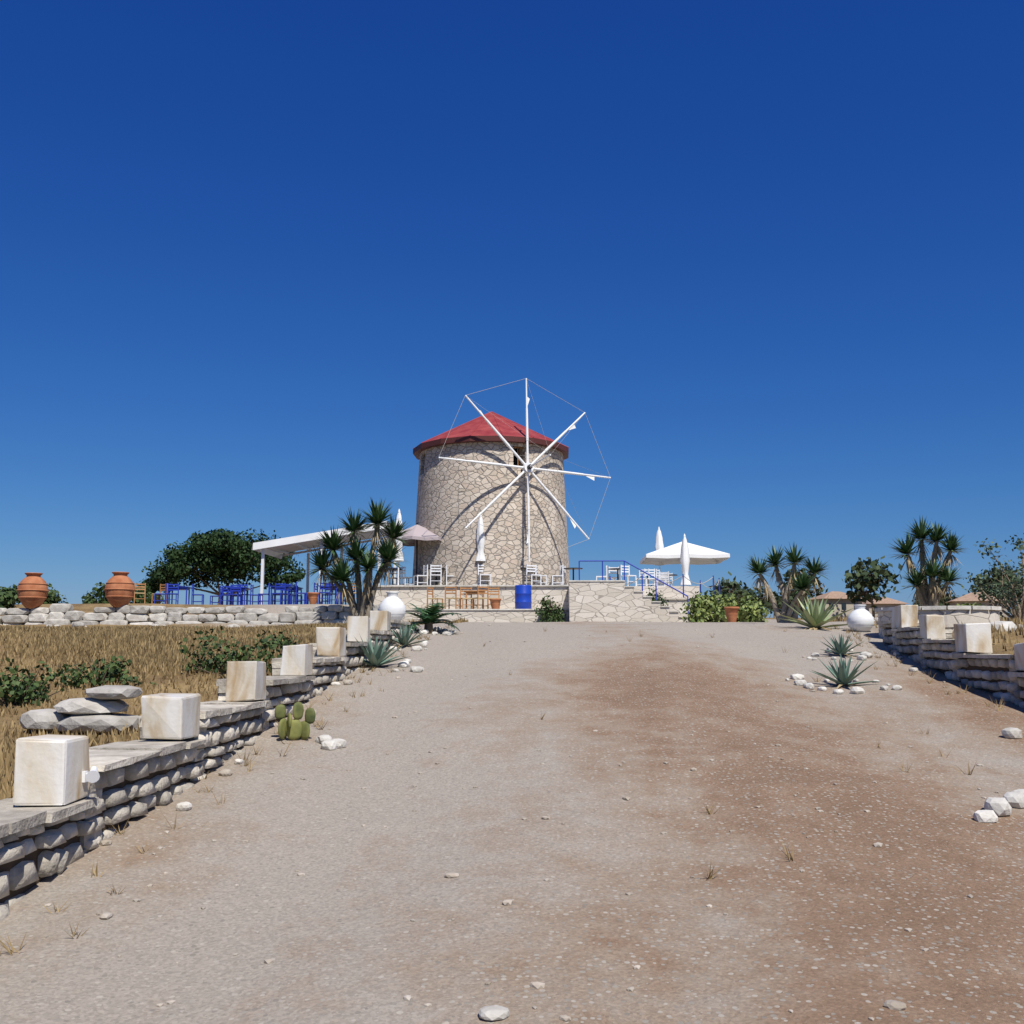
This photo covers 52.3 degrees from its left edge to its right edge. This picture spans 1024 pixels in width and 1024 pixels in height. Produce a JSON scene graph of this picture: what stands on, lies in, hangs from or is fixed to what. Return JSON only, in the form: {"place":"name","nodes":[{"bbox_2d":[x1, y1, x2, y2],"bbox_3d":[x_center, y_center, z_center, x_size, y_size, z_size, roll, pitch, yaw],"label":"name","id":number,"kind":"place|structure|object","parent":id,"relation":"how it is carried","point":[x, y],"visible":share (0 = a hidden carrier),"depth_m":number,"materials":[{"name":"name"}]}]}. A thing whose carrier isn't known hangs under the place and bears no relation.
{"place":"outdoors","nodes":[
{"label":"outdoors","id":0,"kind":"place"},
{"bbox_2d":[0,603,1023,1023],"bbox_3d":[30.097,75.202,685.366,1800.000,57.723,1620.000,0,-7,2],"label":"terrain","id":1,"kind":"structure","parent":0,"point":[826,937],"depth_m":5.50,"materials":[{"name":"beige soil"}]},
{"bbox_2d":[0,603,378,626],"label":"boulder wall","id":2,"kind":"structure","parent":1,"relation":"on","point":[58,614],"depth_m":34.83,"materials":[{"name":"white stone"}]},
{"bbox_2d":[16,572,134,607],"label":"clay urns","id":3,"kind":"object","parent":2,"relation":"on","point":[32,590],"visible":1,"depth_m":34.67,"materials":[{"name":"ceramic"}]},
{"bbox_2d":[0,611,410,920],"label":"road wall","id":4,"kind":"structure","parent":1,"relation":"on","point":[57,815],"depth_m":6.50,"materials":[{"name":"stone"}]},
{"bbox_2d":[82,766,99,782],"bbox_3d":[-2.205,1.372,5.447,0.084,0.080,0.119,4,-9,-30],"label":"spotlight","id":5,"kind":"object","parent":4,"relation":"attached to","point":[92,775],"depth_m":5.42,"materials":[{"name":"white"}]},
{"bbox_2d":[138,527,305,604],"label":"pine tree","id":6,"kind":"object","parent":1,"relation":"on","point":[227,557],"visible":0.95,"depth_m":54.15,"materials":[{"name":"green plant"}]},
{"bbox_2d":[134,582,362,603],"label":"wooden chairs","id":7,"kind":"object","parent":1,"relation":"on","point":[152,599],"visible":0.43,"depth_m":42.41,"materials":[{"name":"brown wood"}]},
{"bbox_2d":[154,582,354,604],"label":"blue chairs","id":8,"kind":"object","parent":1,"relation":"on","point":[288,589],"visible":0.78,"depth_m":42.08,"materials":[{"name":"blue paint"}]},
{"bbox_2d":[275,702,315,739],"bbox_3d":[-1.800,1.733,8.645,0.319,0.317,0.144,3,-8,-21],"label":"cactus","id":9,"kind":"object","parent":1,"relation":"on","point":[295,728],"visible":0.99,"depth_m":8.64,"materials":[{"name":"green plant"}]},
{"bbox_2d":[251,521,395,604],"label":"pergola","id":10,"kind":"object","parent":1,"relation":"on","point":[277,548],"visible":0.47,"depth_m":44.92,"materials":[{"name":"white paint"}]},
{"bbox_2d":[0,582,668,707],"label":"dark shrubs","id":11,"kind":"object","parent":1,"relation":"on","point":[15,687],"visible":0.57,"depth_m":13.63,"materials":[{"name":"green plant"}]},
{"bbox_2d":[300,497,412,616],"bbox_3d":[-5.219,1.694,35.302,4.070,4.475,2.620,1,-7,-9],"label":"yucca plant","id":12,"kind":"object","parent":1,"relation":"on","point":[364,601],"visible":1,"depth_m":35.17,"materials":[{"name":"green plant"}]},
{"bbox_2d":[405,603,461,632],"bbox_3d":[-1.441,1.850,18.151,1.204,0.589,1.196,0,-7,2],"label":"agave plant","id":13,"kind":"object","parent":1,"relation":"on","point":[430,618],"visible":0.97,"depth_m":18.07,"materials":[{"name":"green plant"}]},
{"bbox_2d":[0,615,1023,954],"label":"dry grass","id":14,"kind":"structure","parent":1,"relation":"on","point":[154,649],"depth_m":16.28,"materials":[{"name":"plant"}]},
{"bbox_2d":[19,617,1023,1023],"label":"loose stones","id":15,"kind":"object","parent":1,"relation":"on","point":[103,709],"visible":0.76,"depth_m":9.69,"materials":[{"name":"white stone"}]},
{"bbox_2d":[307,592,738,621],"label":"terracotta pots","id":16,"kind":"object","parent":1,"relation":"on","point":[731,613],"visible":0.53,"depth_m":36.69,"materials":[{"name":"orange ceramic"}]},
{"bbox_2d":[363,580,722,621],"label":"terrace walls","id":17,"kind":"structure","parent":1,"relation":"on","point":[600,600],"depth_m":36.30,"materials":[{"name":"stone"}]},
{"bbox_2d":[383,523,441,584],"bbox_3d":[-3.701,1.709,40.549,2.504,2.576,2.504,3,-8,-20],"label":"patio umbrella","id":18,"kind":"object","parent":17,"relation":"on","point":[417,532],"visible":0.52,"depth_m":39.94,"materials":[{"name":"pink fabric"}]},
{"bbox_2d":[427,586,499,608],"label":"wooden chairs","id":19,"kind":"object","parent":17,"relation":"on","point":[477,592],"visible":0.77,"depth_m":37.30,"materials":[{"name":"brown wood"}]},
{"bbox_2d":[412,442,569,585],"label":"windmill tower","id":20,"kind":"structure","parent":17,"relation":"on","point":[476,488],"depth_m":39.85,"materials":[{"name":"beige stone"}]},
{"bbox_2d":[413,411,568,459],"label":"windmill roof","id":21,"kind":"structure","parent":20,"relation":"on","point":[479,429],"depth_m":40.71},
{"bbox_2d":[438,378,610,561],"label":"windmill sails","id":22,"kind":"object","parent":20,"relation":"attached to","point":[527,467],"visible":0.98,"depth_m":39.47},
{"bbox_2d":[515,585,531,608],"bbox_3d":[0.399,3.055,37.033,0.611,0.900,0.611,0,-7,2],"label":"blue barrel","id":23,"kind":"object","parent":17,"relation":"on","point":[523,596],"visible":0.86,"depth_m":36.79,"materials":[{"name":"blue plastic"}]},
{"bbox_2d":[388,564,676,585],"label":"white chairs","id":24,"kind":"object","parent":17,"relation":"on","point":[665,576],"visible":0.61,"depth_m":39.60,"materials":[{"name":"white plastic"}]},
{"bbox_2d":[393,509,729,585],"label":"closed patio umbrellas","id":25,"kind":"object","parent":17,"relation":"on","point":[684,553],"visible":0.82,"depth_m":47.65,"materials":[{"name":"fabric"}]},
{"bbox_2d":[579,560,719,613],"bbox_3d":[5.375,2.994,38.183,3.528,2.065,7.026,-4,-8,28],"label":"stair railing","id":26,"kind":"object","parent":17,"relation":"on","point":[656,579],"visible":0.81,"depth_m":35.97,"materials":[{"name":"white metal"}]},
{"bbox_2d":[355,623,878,688],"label":"agave plants","id":27,"kind":"object","parent":1,"relation":"on","point":[377,656],"visible":0.91,"depth_m":13.18,"materials":[{"name":"green plant"}]},
{"bbox_2d":[378,592,874,636],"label":"white jars","id":28,"kind":"object","parent":1,"relation":"on","point":[860,618],"visible":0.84,"depth_m":18.65,"materials":[{"name":"ceramic"},{"name":"paint"}]},
{"bbox_2d":[743,544,830,622],"bbox_3d":[7.028,1.852,26.655,2.207,2.224,1.679,-5,-9,36],"label":"yucca plant","id":29,"kind":"object","parent":1,"relation":"on","point":[803,583],"visible":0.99,"depth_m":26.52,"materials":[{"name":"green plant"}]},
{"bbox_2d":[777,594,852,629],"bbox_3d":[5.715,1.923,19.607,1.502,0.774,1.537,-7,-10,42],"label":"agave plant","id":30,"kind":"object","parent":1,"relation":"on","point":[816,617],"visible":0.94,"depth_m":19.39,"materials":[{"name":"green plant"}]},
{"bbox_2d":[679,590,1001,621],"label":"green light shrubs","id":31,"kind":"object","parent":1,"relation":"on","point":[705,607],"visible":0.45,"depth_m":32.35,"materials":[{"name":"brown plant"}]},
{"bbox_2d":[708,556,1021,618],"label":"bushes","id":32,"kind":"object","parent":1,"relation":"on","point":[871,583],"visible":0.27,"depth_m":108.93,"materials":[{"name":"leaf"},{"name":"bark"}]},
{"bbox_2d":[809,591,1011,618],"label":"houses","id":33,"kind":"structure","parent":1,"relation":"on","point":[844,604],"depth_m":112.63,"materials":[{"name":"paint"}]},
{"bbox_2d":[884,515,967,605],"bbox_3d":[11.204,1.561,27.876,2.049,3.047,1.885,3,-8,-21],"label":"yucca plant","id":34,"kind":"object","parent":1,"relation":"on","point":[926,595],"visible":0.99,"depth_m":27.77,"materials":[{"name":"green plant"}]},
{"bbox_2d":[875,606,1001,637],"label":"stone wall","id":35,"kind":"structure","parent":1,"relation":"on","point":[952,615],"depth_m":16.64,"materials":[{"name":"white stone"}]},
{"bbox_2d":[876,605,1023,707],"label":"road wall","id":36,"kind":"structure","parent":1,"relation":"on","point":[966,656],"depth_m":12.34,"materials":[{"name":"stone"},{"name":"plaster"}]},
{"bbox_2d":[961,533,1023,621],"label":"shrub","id":37,"kind":"object","parent":1,"relation":"on","point":[1014,610],"visible":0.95,"depth_m":27.13,"materials":[{"name":"green plant"}]},
{"bbox_2d":[0,0,1023,617],"label":"sky","id":38,"kind":"structure","parent":0,"point":[257,256],"materials":[{"name":"blue"}]}
]}

